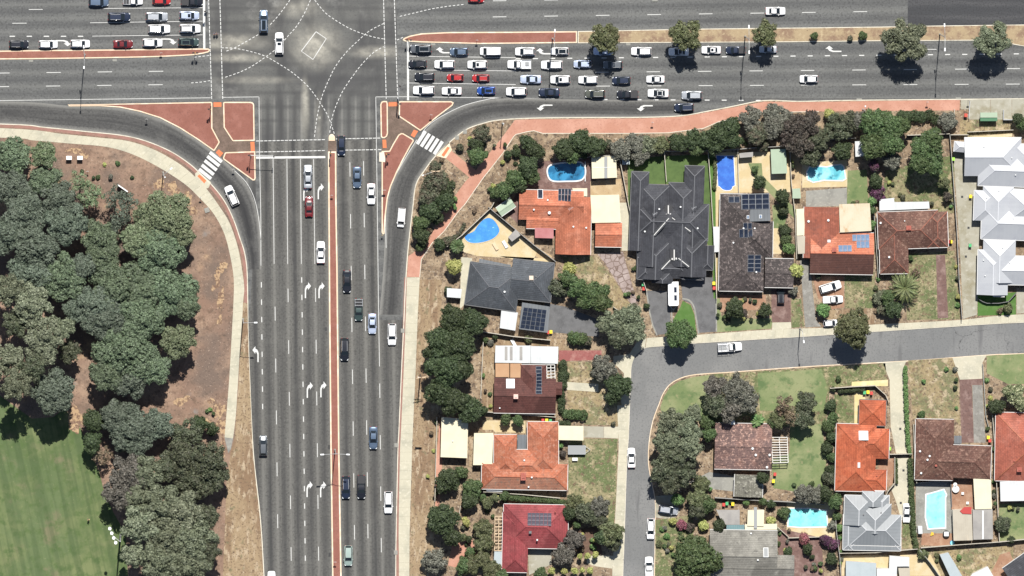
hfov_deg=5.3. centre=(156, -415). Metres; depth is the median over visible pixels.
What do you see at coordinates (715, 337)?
footpath
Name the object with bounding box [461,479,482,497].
tree
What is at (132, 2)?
pickup truck
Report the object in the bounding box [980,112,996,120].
bus shelter
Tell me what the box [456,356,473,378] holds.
tree
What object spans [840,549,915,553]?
garden fence
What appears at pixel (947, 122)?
tree
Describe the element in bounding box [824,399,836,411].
shrub
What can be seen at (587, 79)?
station wagon
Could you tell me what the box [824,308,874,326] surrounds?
yard
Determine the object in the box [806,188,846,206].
patio paving
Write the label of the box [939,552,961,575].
flat roofed house
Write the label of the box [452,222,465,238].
hedge
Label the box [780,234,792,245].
shrub
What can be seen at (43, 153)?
pine tree
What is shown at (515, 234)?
garden shed
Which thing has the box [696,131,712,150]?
tree
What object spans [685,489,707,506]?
tree
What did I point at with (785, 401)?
tree
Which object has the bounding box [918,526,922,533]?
pump box
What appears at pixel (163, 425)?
pine tree
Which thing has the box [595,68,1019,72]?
lane line
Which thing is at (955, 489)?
garden table
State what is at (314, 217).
edge line
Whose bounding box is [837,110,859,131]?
gum tree
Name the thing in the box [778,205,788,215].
shrub
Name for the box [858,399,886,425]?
garage
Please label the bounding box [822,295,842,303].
pickup truck
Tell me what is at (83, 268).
pine tree
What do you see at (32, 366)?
gum tree
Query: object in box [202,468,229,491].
gum tree
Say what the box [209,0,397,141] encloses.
crossing asphalt
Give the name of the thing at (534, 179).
tree
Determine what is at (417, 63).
hatchback car
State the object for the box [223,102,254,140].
traffic island
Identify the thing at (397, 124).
crossing pad
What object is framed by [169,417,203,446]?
gum tree
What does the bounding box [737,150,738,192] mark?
garden fence
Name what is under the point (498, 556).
patio cover
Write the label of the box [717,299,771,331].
front lawn
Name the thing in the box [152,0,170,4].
hatchback car
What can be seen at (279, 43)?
sport utility car
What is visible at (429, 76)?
sport utility car
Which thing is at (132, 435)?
pine tree
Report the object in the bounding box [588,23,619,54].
tree
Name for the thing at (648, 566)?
pickup truck
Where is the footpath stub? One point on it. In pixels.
(228, 442)
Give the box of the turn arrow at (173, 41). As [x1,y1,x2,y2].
[161,38,175,43]
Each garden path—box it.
[448,540,476,566]
[566,382,597,391]
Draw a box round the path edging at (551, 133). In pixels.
[419,111,818,276]
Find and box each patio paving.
[483,420,524,432]
[528,549,550,574]
[720,295,765,311]
[778,529,823,575]
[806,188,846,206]
[852,380,887,422]
[878,458,893,486]
[921,533,951,546]
[951,479,972,508]
[963,133,1011,139]
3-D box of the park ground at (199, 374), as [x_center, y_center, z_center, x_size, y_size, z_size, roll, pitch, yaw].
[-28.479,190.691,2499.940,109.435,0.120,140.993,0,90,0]
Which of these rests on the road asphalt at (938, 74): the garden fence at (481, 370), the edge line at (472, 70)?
the edge line at (472, 70)
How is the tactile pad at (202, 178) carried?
on the kerb ramp at (206, 184)
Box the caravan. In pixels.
[668,281,678,309]
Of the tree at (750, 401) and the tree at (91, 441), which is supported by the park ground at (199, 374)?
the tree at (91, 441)
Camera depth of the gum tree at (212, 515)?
2489.98 m
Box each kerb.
[2,124,263,574]
[395,98,1023,575]
[623,322,1023,564]
[648,353,1023,575]
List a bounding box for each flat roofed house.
[845,560,875,575]
[876,555,908,575]
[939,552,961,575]
[970,566,992,575]
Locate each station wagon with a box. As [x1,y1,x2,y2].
[148,24,169,32]
[383,491,392,512]
[387,324,395,344]
[413,86,434,94]
[541,60,562,68]
[578,76,597,83]
[631,47,651,54]
[819,280,841,293]
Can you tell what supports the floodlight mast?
on the park ground at (199, 374)
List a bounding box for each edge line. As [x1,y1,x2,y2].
[0,98,173,100]
[92,21,193,22]
[103,7,202,8]
[123,35,165,35]
[235,171,260,238]
[259,128,260,213]
[273,177,273,226]
[287,203,287,263]
[300,159,301,263]
[313,159,314,253]
[376,130,379,365]
[385,140,416,229]
[406,96,544,98]
[422,98,554,132]
[430,83,515,84]
[447,70,497,70]
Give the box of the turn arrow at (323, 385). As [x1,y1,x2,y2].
[320,383,325,396]
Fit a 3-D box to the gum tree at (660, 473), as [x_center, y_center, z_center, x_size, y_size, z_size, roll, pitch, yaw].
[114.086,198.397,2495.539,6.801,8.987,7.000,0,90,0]
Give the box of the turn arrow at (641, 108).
[637,105,652,110]
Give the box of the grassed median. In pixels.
[578,25,1023,45]
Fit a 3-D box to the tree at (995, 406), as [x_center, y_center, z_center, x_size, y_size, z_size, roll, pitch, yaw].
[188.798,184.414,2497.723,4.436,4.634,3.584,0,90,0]
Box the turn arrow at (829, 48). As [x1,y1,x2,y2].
[826,46,840,51]
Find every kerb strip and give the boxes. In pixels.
[0,125,246,302]
[396,277,406,575]
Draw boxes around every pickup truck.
[123,0,142,4]
[181,0,202,5]
[259,10,268,32]
[354,298,362,320]
[356,475,365,498]
[617,90,637,98]
[645,557,652,575]
[726,46,745,53]
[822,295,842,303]
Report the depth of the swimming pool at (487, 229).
2499.84 m
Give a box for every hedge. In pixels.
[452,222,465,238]
[500,494,565,503]
[557,391,565,413]
[558,359,567,389]
[558,420,570,425]
[562,409,588,420]
[712,158,717,189]
[838,388,865,393]
[894,458,897,483]
[896,110,926,122]
[903,365,911,455]
[907,458,918,550]
[923,108,938,124]
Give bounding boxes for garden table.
[952,486,958,492]
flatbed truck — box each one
[507,60,530,68]
[718,342,741,351]
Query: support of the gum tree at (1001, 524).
on the garden ground at (705, 460)
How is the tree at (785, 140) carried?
on the garden ground at (481, 201)
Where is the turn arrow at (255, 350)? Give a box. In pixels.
[253,347,258,361]
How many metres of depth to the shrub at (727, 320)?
2498.94 m
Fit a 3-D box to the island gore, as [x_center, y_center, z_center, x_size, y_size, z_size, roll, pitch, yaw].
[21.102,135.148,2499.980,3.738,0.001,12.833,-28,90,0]
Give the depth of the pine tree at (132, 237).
2490.44 m
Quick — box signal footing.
[379,152,384,161]
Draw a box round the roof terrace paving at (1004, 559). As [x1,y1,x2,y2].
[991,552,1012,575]
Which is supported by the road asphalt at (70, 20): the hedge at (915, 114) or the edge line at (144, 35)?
the edge line at (144, 35)
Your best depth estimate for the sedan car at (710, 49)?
2499.08 m
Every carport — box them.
[519,302,549,332]
[558,426,582,440]
[713,227,718,251]
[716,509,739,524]
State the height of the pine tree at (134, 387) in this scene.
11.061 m
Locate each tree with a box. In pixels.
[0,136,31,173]
[0,169,32,204]
[0,212,22,256]
[0,273,28,308]
[0,343,23,376]
[0,367,31,401]
[2,310,28,338]
[3,189,46,229]
[6,255,53,287]
[13,280,53,324]
[14,225,60,268]
[18,353,45,383]
[23,315,64,355]
[23,336,57,366]
[28,165,63,197]
[29,366,74,415]
[30,141,56,168]
[39,180,75,215]
[41,251,85,302]
[42,202,89,246]
[54,317,75,338]
[58,339,82,364]
[62,299,84,323]
[68,252,95,278]
[69,170,92,190]
[75,285,121,326]
[76,187,98,207]
[80,218,117,251]
[80,299,126,340]
[82,408,104,432]
[83,432,101,455]
[85,240,120,273]
[86,260,148,317]
[88,357,125,391]
[89,184,104,201]
[90,318,160,379]
[92,445,113,464]
[99,398,130,430]
[101,478,132,511]
[104,183,126,208]
[107,401,156,457]
[109,453,146,486]
[110,206,131,225]
[110,220,121,232]
[110,360,151,400]
[118,222,151,257]
[119,192,139,212]
[119,296,166,341]
[119,543,144,568]
[120,505,159,546]
[124,483,150,509]
[130,272,159,304]
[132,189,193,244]
[132,455,163,489]
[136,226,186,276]
[136,542,177,575]
[139,351,171,384]
[140,483,182,528]
[145,516,185,555]
[146,408,174,440]
[151,268,200,316]
[154,453,176,482]
[159,324,196,360]
[163,439,202,479]
[165,546,213,575]
[167,490,205,529]
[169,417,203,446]
[172,294,201,320]
[173,466,213,501]
[174,514,219,562]
[175,222,196,247]
[189,440,227,479]
[193,538,222,563]
[194,414,209,433]
[195,503,219,528]
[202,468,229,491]
[206,422,219,435]
[412,229,430,245]
[413,216,429,230]
[417,182,439,204]
[418,201,441,222]
[420,548,447,574]
[422,346,437,357]
[423,169,448,194]
[423,326,452,355]
[423,351,467,389]
[423,379,451,405]
[427,503,461,534]
[431,214,444,225]
[433,238,445,251]
[435,190,454,212]
[435,468,459,493]
[439,303,465,335]
[440,177,455,196]
[441,386,468,416]
[442,326,476,362]
[442,529,463,546]
[445,259,461,275]
[450,239,464,253]
[455,466,468,478]
[455,557,468,575]
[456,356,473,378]
[458,394,485,422]
[460,307,485,335]
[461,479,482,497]
[461,494,478,508]
[463,554,479,574]
[467,138,483,149]
[467,147,488,165]
[471,124,489,141]
[473,518,493,538]
[473,533,494,550]
[473,550,490,567]
[482,314,489,328]
[482,497,493,509]
[482,560,501,575]
[493,181,514,200]
[495,569,507,575]
[500,413,511,425]
[505,169,527,187]
[512,414,523,426]
[514,184,526,193]
[517,156,537,179]
[519,134,536,148]
[526,139,545,159]
[526,171,539,184]
[533,566,547,575]
[548,278,566,296]
[551,138,574,162]
[551,542,574,564]
[557,270,574,287]
[562,262,576,275]
[562,506,575,521]
[563,493,584,508]
[563,528,585,550]
[566,152,580,164]
[567,276,588,298]
[567,330,579,345]
[568,128,591,154]
[574,502,595,523]
[576,297,589,309]
[577,332,587,345]
[580,153,586,159]
[582,280,601,307]
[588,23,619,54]
[589,136,607,158]
[590,293,613,311]
[590,354,618,382]
[590,495,610,517]
[590,514,608,527]
[593,530,606,544]
[595,284,610,295]
[595,321,605,332]
[597,309,623,335]
[598,520,624,546]
[604,138,611,151]
[604,373,632,400]
[604,391,619,404]
[605,539,621,551]
[608,327,627,349]
[609,138,630,161]
[618,303,644,326]
[623,133,644,153]
[623,321,646,344]
[630,150,649,166]
[641,135,657,153]
[650,457,678,483]
[651,136,669,154]
[652,427,679,454]
[655,474,680,494]
[656,407,684,434]
[658,445,685,469]
[665,319,696,348]
[666,133,686,151]
[668,20,701,51]
[670,493,684,504]
[673,533,723,575]
[674,415,702,441]
[674,458,697,487]
[679,435,704,460]
[683,127,699,151]
[684,403,700,420]
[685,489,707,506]
[689,145,704,156]
[689,503,705,517]
[691,475,710,491]
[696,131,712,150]
[699,414,715,429]
[701,375,727,397]
[701,392,727,417]
[702,428,717,441]
[702,495,717,514]
[706,120,728,147]
[708,143,724,156]
[711,518,726,532]
[718,397,741,423]
[721,116,739,137]
[721,371,754,405]
[725,296,744,318]
[726,132,743,148]
[738,104,761,131]
[738,392,759,412]
[744,121,767,145]
[750,413,764,425]
[751,18,776,47]
[753,174,765,189]
[756,472,769,483]
[757,139,769,151]
[758,302,771,317]
[761,103,783,120]
[762,116,783,139]
[767,417,775,428]
[769,410,788,429]
[775,189,789,204]
[775,395,792,416]
[777,507,790,520]
[778,224,792,234]
[779,108,792,126]
[780,132,794,150]
[782,114,803,137]
[782,243,794,253]
[783,406,798,427]
[785,130,814,157]
[789,263,803,277]
[791,407,815,429]
[793,484,814,504]
[796,109,820,135]
[797,391,817,411]
[799,149,822,167]
[806,126,829,152]
[810,486,822,503]
[816,303,830,317]
[820,485,833,502]
[821,440,833,455]
[821,471,834,485]
[823,112,852,141]
[824,109,833,117]
[825,553,837,564]
[826,412,838,423]
[828,493,842,509]
[831,142,852,160]
[833,306,870,349]
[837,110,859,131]
[853,111,864,128]
[858,107,888,137]
[859,133,885,160]
[868,159,878,171]
[868,173,882,188]
[869,186,885,200]
[872,289,884,305]
[876,304,886,314]
[878,131,904,154]
[879,17,927,62]
[880,111,904,137]
[881,153,901,170]
[881,289,895,304]
[885,300,903,317]
[889,272,921,304]
[899,118,911,132]
[908,153,931,174]
[910,136,943,164]
[920,126,943,151]
[929,153,944,176]
[937,111,957,131]
[938,176,950,188]
[971,20,1012,58]
[987,399,1005,413]
[993,515,1011,532]
[1001,383,1023,404]
[1012,113,1023,124]
[1014,396,1023,411]
[1016,118,1023,130]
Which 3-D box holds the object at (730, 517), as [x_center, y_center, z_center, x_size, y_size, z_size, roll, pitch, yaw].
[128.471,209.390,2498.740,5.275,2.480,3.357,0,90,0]
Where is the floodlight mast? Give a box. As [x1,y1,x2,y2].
[108,527,120,543]
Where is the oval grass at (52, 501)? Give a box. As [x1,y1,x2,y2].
[0,396,127,575]
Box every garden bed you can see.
[573,526,602,556]
[984,373,990,442]
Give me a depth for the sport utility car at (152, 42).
2498.79 m
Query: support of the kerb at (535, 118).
on the highway asphalt at (54, 81)
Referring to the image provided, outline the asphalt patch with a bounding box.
[908,0,1023,25]
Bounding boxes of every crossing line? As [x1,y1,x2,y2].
[208,0,211,98]
[220,8,222,98]
[264,139,324,140]
[264,150,324,151]
[383,0,386,98]
[394,0,397,98]
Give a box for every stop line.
[203,0,204,47]
[256,156,324,158]
[407,42,408,99]
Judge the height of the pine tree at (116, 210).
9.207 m
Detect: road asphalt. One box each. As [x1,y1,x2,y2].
[0,0,209,49]
[250,141,330,575]
[337,140,402,575]
[396,0,907,34]
[409,41,1023,98]
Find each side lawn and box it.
[709,155,715,298]
[772,204,786,227]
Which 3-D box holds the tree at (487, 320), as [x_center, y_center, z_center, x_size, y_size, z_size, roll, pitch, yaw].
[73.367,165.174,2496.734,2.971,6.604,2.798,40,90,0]
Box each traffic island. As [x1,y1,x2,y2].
[68,102,219,150]
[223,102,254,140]
[223,151,255,179]
[380,101,387,137]
[382,133,413,233]
[399,101,453,130]
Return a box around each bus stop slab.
[961,100,968,108]
[969,99,989,118]
[991,99,1011,118]
[1012,99,1023,116]
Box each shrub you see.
[415,242,426,251]
[429,160,441,170]
[442,236,453,246]
[456,144,463,150]
[461,533,466,541]
[462,518,469,526]
[465,547,475,555]
[466,536,471,542]
[479,494,486,501]
[487,339,493,345]
[489,187,496,198]
[490,493,499,502]
[499,491,509,500]
[504,150,511,159]
[511,148,520,157]
[524,335,532,343]
[548,567,554,574]
[557,371,569,378]
[560,450,566,456]
[560,568,567,573]
[571,568,578,573]
[573,521,580,528]
[584,552,590,558]
[585,336,591,345]
[586,567,592,573]
[592,551,598,558]
[655,540,662,547]
[663,533,670,539]
[669,518,676,524]
[676,518,686,530]
[686,523,694,532]
[698,518,709,531]
[724,317,730,323]
[743,309,747,317]
[743,500,749,505]
[751,166,758,173]
[758,497,767,505]
[766,500,775,508]
[766,516,776,523]
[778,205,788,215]
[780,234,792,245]
[783,546,791,554]
[788,286,797,295]
[799,531,809,545]
[803,543,812,555]
[810,32,818,39]
[819,534,830,546]
[822,420,834,431]
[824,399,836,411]
[824,464,834,472]
[826,431,835,442]
[826,452,834,462]
[827,520,836,529]
[827,538,839,550]
[832,512,841,520]
[836,524,842,531]
[847,35,852,40]
[858,31,867,39]
[868,196,876,205]
[870,206,876,214]
[871,220,876,229]
[910,267,919,275]
[917,410,924,417]
[917,549,928,559]
[942,191,953,201]
[996,306,1002,313]
[1003,303,1012,313]
[1007,536,1015,543]
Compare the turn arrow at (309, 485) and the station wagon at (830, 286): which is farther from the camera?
the turn arrow at (309, 485)
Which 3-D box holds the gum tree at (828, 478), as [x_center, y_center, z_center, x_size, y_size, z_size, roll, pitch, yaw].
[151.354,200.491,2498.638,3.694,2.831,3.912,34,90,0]
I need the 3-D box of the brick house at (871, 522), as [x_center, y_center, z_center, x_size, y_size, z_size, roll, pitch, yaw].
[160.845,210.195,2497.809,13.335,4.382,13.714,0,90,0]
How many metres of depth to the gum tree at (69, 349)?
2491.88 m
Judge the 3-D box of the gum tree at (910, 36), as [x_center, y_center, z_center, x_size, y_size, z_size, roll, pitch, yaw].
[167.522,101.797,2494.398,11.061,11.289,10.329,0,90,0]
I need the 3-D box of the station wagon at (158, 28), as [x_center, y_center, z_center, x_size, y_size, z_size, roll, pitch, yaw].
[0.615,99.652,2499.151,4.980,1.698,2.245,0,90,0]
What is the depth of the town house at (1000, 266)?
2496.53 m
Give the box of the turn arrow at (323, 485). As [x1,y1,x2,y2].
[320,482,325,496]
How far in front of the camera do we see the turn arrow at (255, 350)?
2499.97 m
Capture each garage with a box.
[595,222,621,247]
[733,474,762,497]
[765,258,793,287]
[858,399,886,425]
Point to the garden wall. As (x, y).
(860, 386)
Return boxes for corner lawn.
[660,375,708,417]
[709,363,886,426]
[757,369,827,410]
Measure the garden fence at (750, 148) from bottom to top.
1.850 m
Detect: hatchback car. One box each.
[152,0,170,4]
[178,37,198,46]
[259,435,266,455]
[337,136,345,155]
[408,60,426,67]
[447,74,463,80]
[450,47,467,55]
[468,0,483,2]
[472,74,488,82]
[477,86,494,94]
[551,47,568,55]
[573,60,590,67]
[612,76,630,84]
[646,518,654,538]
[800,74,817,83]
[823,319,836,326]
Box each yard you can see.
[433,496,502,575]
[468,416,559,466]
[482,335,580,415]
[508,192,517,222]
[529,243,551,260]
[560,256,629,310]
[567,362,621,425]
[590,179,620,195]
[623,251,643,317]
[655,515,692,575]
[789,153,801,202]
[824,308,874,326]
[842,555,940,575]
[902,520,912,548]
[929,545,1012,575]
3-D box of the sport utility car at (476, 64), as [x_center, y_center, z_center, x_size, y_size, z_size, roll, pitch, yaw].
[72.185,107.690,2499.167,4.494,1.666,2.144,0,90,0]
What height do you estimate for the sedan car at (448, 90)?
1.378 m
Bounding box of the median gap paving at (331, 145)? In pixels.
[328,141,335,150]
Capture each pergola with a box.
[494,515,501,550]
[546,364,554,377]
[772,436,788,462]
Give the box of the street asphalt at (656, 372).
[623,323,1023,575]
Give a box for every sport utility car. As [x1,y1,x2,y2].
[9,40,28,48]
[39,40,57,48]
[71,39,89,47]
[89,0,108,6]
[108,12,130,21]
[143,38,162,46]
[146,12,167,20]
[179,11,198,19]
[180,24,200,32]
[224,185,239,206]
[274,32,283,54]
[340,338,349,360]
[341,476,350,498]
[343,545,352,565]
[410,44,431,52]
[415,72,434,80]
[434,60,454,68]
[467,60,486,68]
[506,87,527,95]
[515,47,534,55]
[550,75,569,83]
[585,89,604,98]
[603,60,622,69]
[658,504,677,514]
[674,103,693,111]
[681,91,701,99]
[777,288,784,303]
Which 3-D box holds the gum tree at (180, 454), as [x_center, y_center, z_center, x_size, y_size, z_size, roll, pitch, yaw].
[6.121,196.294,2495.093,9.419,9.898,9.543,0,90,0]
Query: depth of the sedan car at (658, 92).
2498.99 m
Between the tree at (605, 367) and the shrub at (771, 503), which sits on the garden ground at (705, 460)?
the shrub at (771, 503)
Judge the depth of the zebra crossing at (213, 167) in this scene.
2499.97 m
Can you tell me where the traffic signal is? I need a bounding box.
[248,154,274,157]
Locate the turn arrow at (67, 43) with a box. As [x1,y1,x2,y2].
[56,40,70,45]
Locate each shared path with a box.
[407,100,959,276]
[446,151,475,177]
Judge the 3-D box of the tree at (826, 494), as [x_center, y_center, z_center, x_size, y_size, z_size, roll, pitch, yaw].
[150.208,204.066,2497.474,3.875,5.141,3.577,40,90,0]
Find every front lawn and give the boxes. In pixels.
[569,439,617,529]
[673,301,695,329]
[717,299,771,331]
[791,299,803,327]
[845,272,874,307]
[907,251,959,319]
[908,358,959,425]
[978,292,1015,315]
[987,354,1023,383]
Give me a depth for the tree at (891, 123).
2492.48 m
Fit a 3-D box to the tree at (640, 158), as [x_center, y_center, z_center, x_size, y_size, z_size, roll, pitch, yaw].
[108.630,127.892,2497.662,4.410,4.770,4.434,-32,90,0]
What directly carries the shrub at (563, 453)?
on the garden ground at (481, 201)
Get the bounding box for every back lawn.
[627,155,711,244]
[748,163,795,217]
[772,424,826,490]
[834,394,853,422]
[847,170,867,203]
[883,155,953,212]
[999,503,1023,541]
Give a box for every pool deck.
[460,210,536,259]
[518,156,591,197]
[715,151,789,290]
[787,501,834,537]
[802,160,846,187]
[916,481,952,532]
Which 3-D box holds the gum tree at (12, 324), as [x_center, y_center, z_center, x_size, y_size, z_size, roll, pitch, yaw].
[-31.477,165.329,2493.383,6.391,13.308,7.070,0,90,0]
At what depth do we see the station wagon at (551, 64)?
2498.82 m
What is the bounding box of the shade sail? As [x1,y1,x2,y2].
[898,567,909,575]
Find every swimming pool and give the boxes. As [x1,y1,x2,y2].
[464,217,499,243]
[546,161,584,181]
[716,155,735,190]
[787,508,827,527]
[806,164,845,182]
[925,489,946,529]
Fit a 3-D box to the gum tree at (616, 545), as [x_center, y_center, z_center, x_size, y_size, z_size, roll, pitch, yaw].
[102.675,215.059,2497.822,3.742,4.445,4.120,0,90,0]
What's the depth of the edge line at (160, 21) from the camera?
2499.98 m
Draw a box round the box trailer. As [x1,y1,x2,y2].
[568,445,589,453]
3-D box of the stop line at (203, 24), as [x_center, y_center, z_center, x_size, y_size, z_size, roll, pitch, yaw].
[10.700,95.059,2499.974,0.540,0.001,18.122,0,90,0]
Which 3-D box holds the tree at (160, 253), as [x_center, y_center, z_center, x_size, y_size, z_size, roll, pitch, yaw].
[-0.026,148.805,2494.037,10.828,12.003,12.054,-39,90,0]
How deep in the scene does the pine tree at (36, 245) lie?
2488.84 m
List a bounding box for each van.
[396,208,405,226]
[480,47,500,54]
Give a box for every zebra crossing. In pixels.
[198,151,222,179]
[416,131,443,154]
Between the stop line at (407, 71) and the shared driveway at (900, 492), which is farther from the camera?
the stop line at (407, 71)
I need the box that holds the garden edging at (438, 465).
[435,420,441,506]
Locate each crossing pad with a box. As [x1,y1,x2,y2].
[213,102,254,156]
[382,101,417,150]
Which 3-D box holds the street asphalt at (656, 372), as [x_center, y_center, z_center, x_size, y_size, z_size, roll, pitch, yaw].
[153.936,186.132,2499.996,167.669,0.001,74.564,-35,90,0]
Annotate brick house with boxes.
[464,258,554,330]
[481,421,567,491]
[494,345,561,413]
[501,503,568,572]
[519,188,591,254]
[628,165,714,283]
[709,529,793,575]
[714,420,771,469]
[718,193,773,291]
[796,203,873,274]
[834,423,889,491]
[842,491,901,550]
[877,198,948,273]
[914,418,991,508]
[994,412,1023,500]
[1002,553,1023,575]
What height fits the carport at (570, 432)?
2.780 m
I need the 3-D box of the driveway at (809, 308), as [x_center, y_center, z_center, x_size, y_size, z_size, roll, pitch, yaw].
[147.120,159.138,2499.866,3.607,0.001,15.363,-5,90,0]
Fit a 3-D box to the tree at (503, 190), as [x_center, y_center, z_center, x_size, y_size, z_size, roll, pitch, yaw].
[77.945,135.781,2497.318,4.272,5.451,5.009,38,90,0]
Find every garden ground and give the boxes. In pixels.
[399,99,1023,575]
[649,355,1023,575]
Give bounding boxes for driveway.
[545,303,598,336]
[559,350,601,360]
[583,426,603,437]
[587,555,612,567]
[598,252,637,305]
[604,427,617,437]
[647,291,670,334]
[655,495,679,518]
[681,277,715,332]
[688,472,733,491]
[771,288,790,321]
[772,322,790,329]
[800,260,820,326]
[812,276,843,308]
[883,361,906,452]
[892,458,910,517]
[936,255,947,317]
[953,152,982,318]
[953,355,985,379]
[959,379,981,442]
[972,385,985,442]
[1017,291,1023,313]
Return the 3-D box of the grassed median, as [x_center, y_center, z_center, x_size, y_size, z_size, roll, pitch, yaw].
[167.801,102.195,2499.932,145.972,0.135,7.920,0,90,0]
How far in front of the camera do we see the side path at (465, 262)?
2499.86 m
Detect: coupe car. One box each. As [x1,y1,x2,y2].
[113,40,132,47]
[304,196,313,216]
[668,47,688,55]
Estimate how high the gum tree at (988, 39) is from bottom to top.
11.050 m
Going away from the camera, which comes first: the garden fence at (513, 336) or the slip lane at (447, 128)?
the garden fence at (513, 336)
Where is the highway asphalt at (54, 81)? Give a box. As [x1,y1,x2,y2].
[0,33,910,575]
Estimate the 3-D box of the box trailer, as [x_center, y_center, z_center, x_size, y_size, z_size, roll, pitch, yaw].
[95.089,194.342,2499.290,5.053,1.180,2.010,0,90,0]
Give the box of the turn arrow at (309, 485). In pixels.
[306,482,311,496]
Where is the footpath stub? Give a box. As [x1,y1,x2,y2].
[225,437,232,452]
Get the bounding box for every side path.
[460,257,471,308]
[501,256,550,261]
[620,203,631,250]
[773,228,781,253]
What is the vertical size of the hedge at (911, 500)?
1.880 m
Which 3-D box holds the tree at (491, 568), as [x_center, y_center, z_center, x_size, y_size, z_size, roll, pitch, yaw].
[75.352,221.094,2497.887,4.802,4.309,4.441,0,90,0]
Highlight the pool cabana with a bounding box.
[739,152,752,157]
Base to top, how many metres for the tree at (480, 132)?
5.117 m
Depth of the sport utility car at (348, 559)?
2498.68 m
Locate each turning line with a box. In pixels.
[222,47,334,133]
[225,0,310,77]
[314,23,383,136]
[315,1,382,38]
[329,46,384,132]
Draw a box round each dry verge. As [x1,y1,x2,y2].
[223,303,262,575]
[410,279,441,575]
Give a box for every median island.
[0,48,209,58]
[328,151,341,575]
[403,31,576,43]
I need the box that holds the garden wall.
[830,385,888,401]
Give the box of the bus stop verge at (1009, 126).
[960,119,1023,137]
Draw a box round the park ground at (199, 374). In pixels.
[0,124,263,575]
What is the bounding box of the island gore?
[229,165,256,214]
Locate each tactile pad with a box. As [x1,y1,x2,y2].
[198,174,205,182]
[213,102,220,106]
[250,142,254,150]
[389,102,396,105]
[411,130,417,136]
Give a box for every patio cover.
[473,433,492,464]
[494,551,501,563]
[590,195,620,222]
[726,524,744,529]
[745,524,776,529]
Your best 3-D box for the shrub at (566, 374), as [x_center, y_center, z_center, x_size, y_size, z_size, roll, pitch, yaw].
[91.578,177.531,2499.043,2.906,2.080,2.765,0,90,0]
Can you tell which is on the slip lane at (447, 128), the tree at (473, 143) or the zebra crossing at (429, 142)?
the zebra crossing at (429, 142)
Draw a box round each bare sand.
[65,148,87,153]
[67,405,82,433]
[153,177,164,188]
[165,181,177,194]
[173,395,189,406]
[185,190,191,204]
[189,206,197,214]
[207,397,214,403]
[212,403,226,418]
[214,267,220,287]
[217,286,223,308]
[217,315,221,323]
[217,416,225,436]
[218,262,227,272]
[221,436,224,456]
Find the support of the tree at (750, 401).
on the ground
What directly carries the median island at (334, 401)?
on the highway asphalt at (54, 81)
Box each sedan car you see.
[267,571,275,575]
[304,165,311,187]
[316,241,324,262]
[343,270,350,292]
[352,166,361,187]
[367,183,374,203]
[368,313,375,333]
[368,426,377,448]
[442,86,461,95]
[520,74,540,83]
[539,88,559,96]
[593,47,612,54]
[627,448,635,467]
[646,75,664,82]
[648,89,668,96]
[701,46,720,53]
[759,45,776,52]
[765,6,784,15]
[902,503,910,522]
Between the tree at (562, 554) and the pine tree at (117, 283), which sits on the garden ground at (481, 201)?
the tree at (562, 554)
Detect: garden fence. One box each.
[434,417,436,500]
[447,202,493,246]
[464,329,550,340]
[480,342,483,397]
[483,491,559,497]
[488,207,555,261]
[488,411,555,416]
[619,158,646,290]
[708,153,716,298]
[714,497,823,504]
[722,146,781,150]
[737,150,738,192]
[789,152,796,258]
[835,512,840,575]
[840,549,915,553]
[873,171,878,277]
[886,457,894,494]
[913,424,916,482]
[920,539,1023,547]
[949,134,962,318]
[967,130,1006,131]
[978,293,1015,303]
[982,364,988,426]
[992,415,999,542]
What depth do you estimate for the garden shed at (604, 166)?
2497.20 m
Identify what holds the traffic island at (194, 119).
on the highway asphalt at (54, 81)
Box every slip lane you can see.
[0,101,260,268]
[379,98,682,314]
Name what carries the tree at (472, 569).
on the yard at (474, 514)
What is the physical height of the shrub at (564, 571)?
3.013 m
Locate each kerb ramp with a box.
[195,171,210,187]
[437,143,451,157]
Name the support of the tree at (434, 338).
on the garden ground at (481, 201)
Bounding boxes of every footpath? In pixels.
[0,128,243,437]
[399,277,419,575]
[612,405,628,575]
[645,314,1023,347]
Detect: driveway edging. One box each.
[646,291,656,335]
[682,298,698,333]
[715,290,716,331]
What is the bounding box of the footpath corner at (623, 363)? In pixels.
[613,338,645,404]
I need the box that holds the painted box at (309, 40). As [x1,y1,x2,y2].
[301,32,325,58]
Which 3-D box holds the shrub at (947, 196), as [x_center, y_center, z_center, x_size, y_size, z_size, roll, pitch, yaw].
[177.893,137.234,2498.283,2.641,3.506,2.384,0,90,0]
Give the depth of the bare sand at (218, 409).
2499.87 m
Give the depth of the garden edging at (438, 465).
2499.85 m
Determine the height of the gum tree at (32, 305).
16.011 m
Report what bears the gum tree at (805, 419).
on the garden ground at (705, 460)
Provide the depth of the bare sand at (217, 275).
2499.86 m
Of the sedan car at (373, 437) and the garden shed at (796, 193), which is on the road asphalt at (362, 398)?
the sedan car at (373, 437)
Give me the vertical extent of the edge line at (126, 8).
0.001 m
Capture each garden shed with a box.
[440,417,467,457]
[447,288,461,297]
[496,198,515,215]
[508,230,519,240]
[591,156,616,178]
[622,159,629,164]
[747,507,763,528]
[770,149,786,173]
[792,188,800,197]
[855,141,863,156]
[952,507,972,540]
[972,509,992,539]
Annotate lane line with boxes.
[0,84,162,86]
[12,9,936,49]
[46,71,162,72]
[261,282,262,408]
[275,319,277,527]
[288,340,291,560]
[301,277,305,560]
[315,288,318,560]
[350,214,354,538]
[363,161,367,486]
[379,383,381,551]
[415,56,515,57]
[500,11,866,16]
[516,53,1018,58]
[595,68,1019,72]
[603,99,760,100]
[699,84,968,85]
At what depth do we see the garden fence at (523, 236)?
2498.08 m
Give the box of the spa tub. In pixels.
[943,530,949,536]
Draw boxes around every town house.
[953,137,1023,187]
[973,186,1023,240]
[977,239,1023,296]
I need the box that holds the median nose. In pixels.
[329,134,334,140]
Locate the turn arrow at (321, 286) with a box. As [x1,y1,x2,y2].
[318,283,323,297]

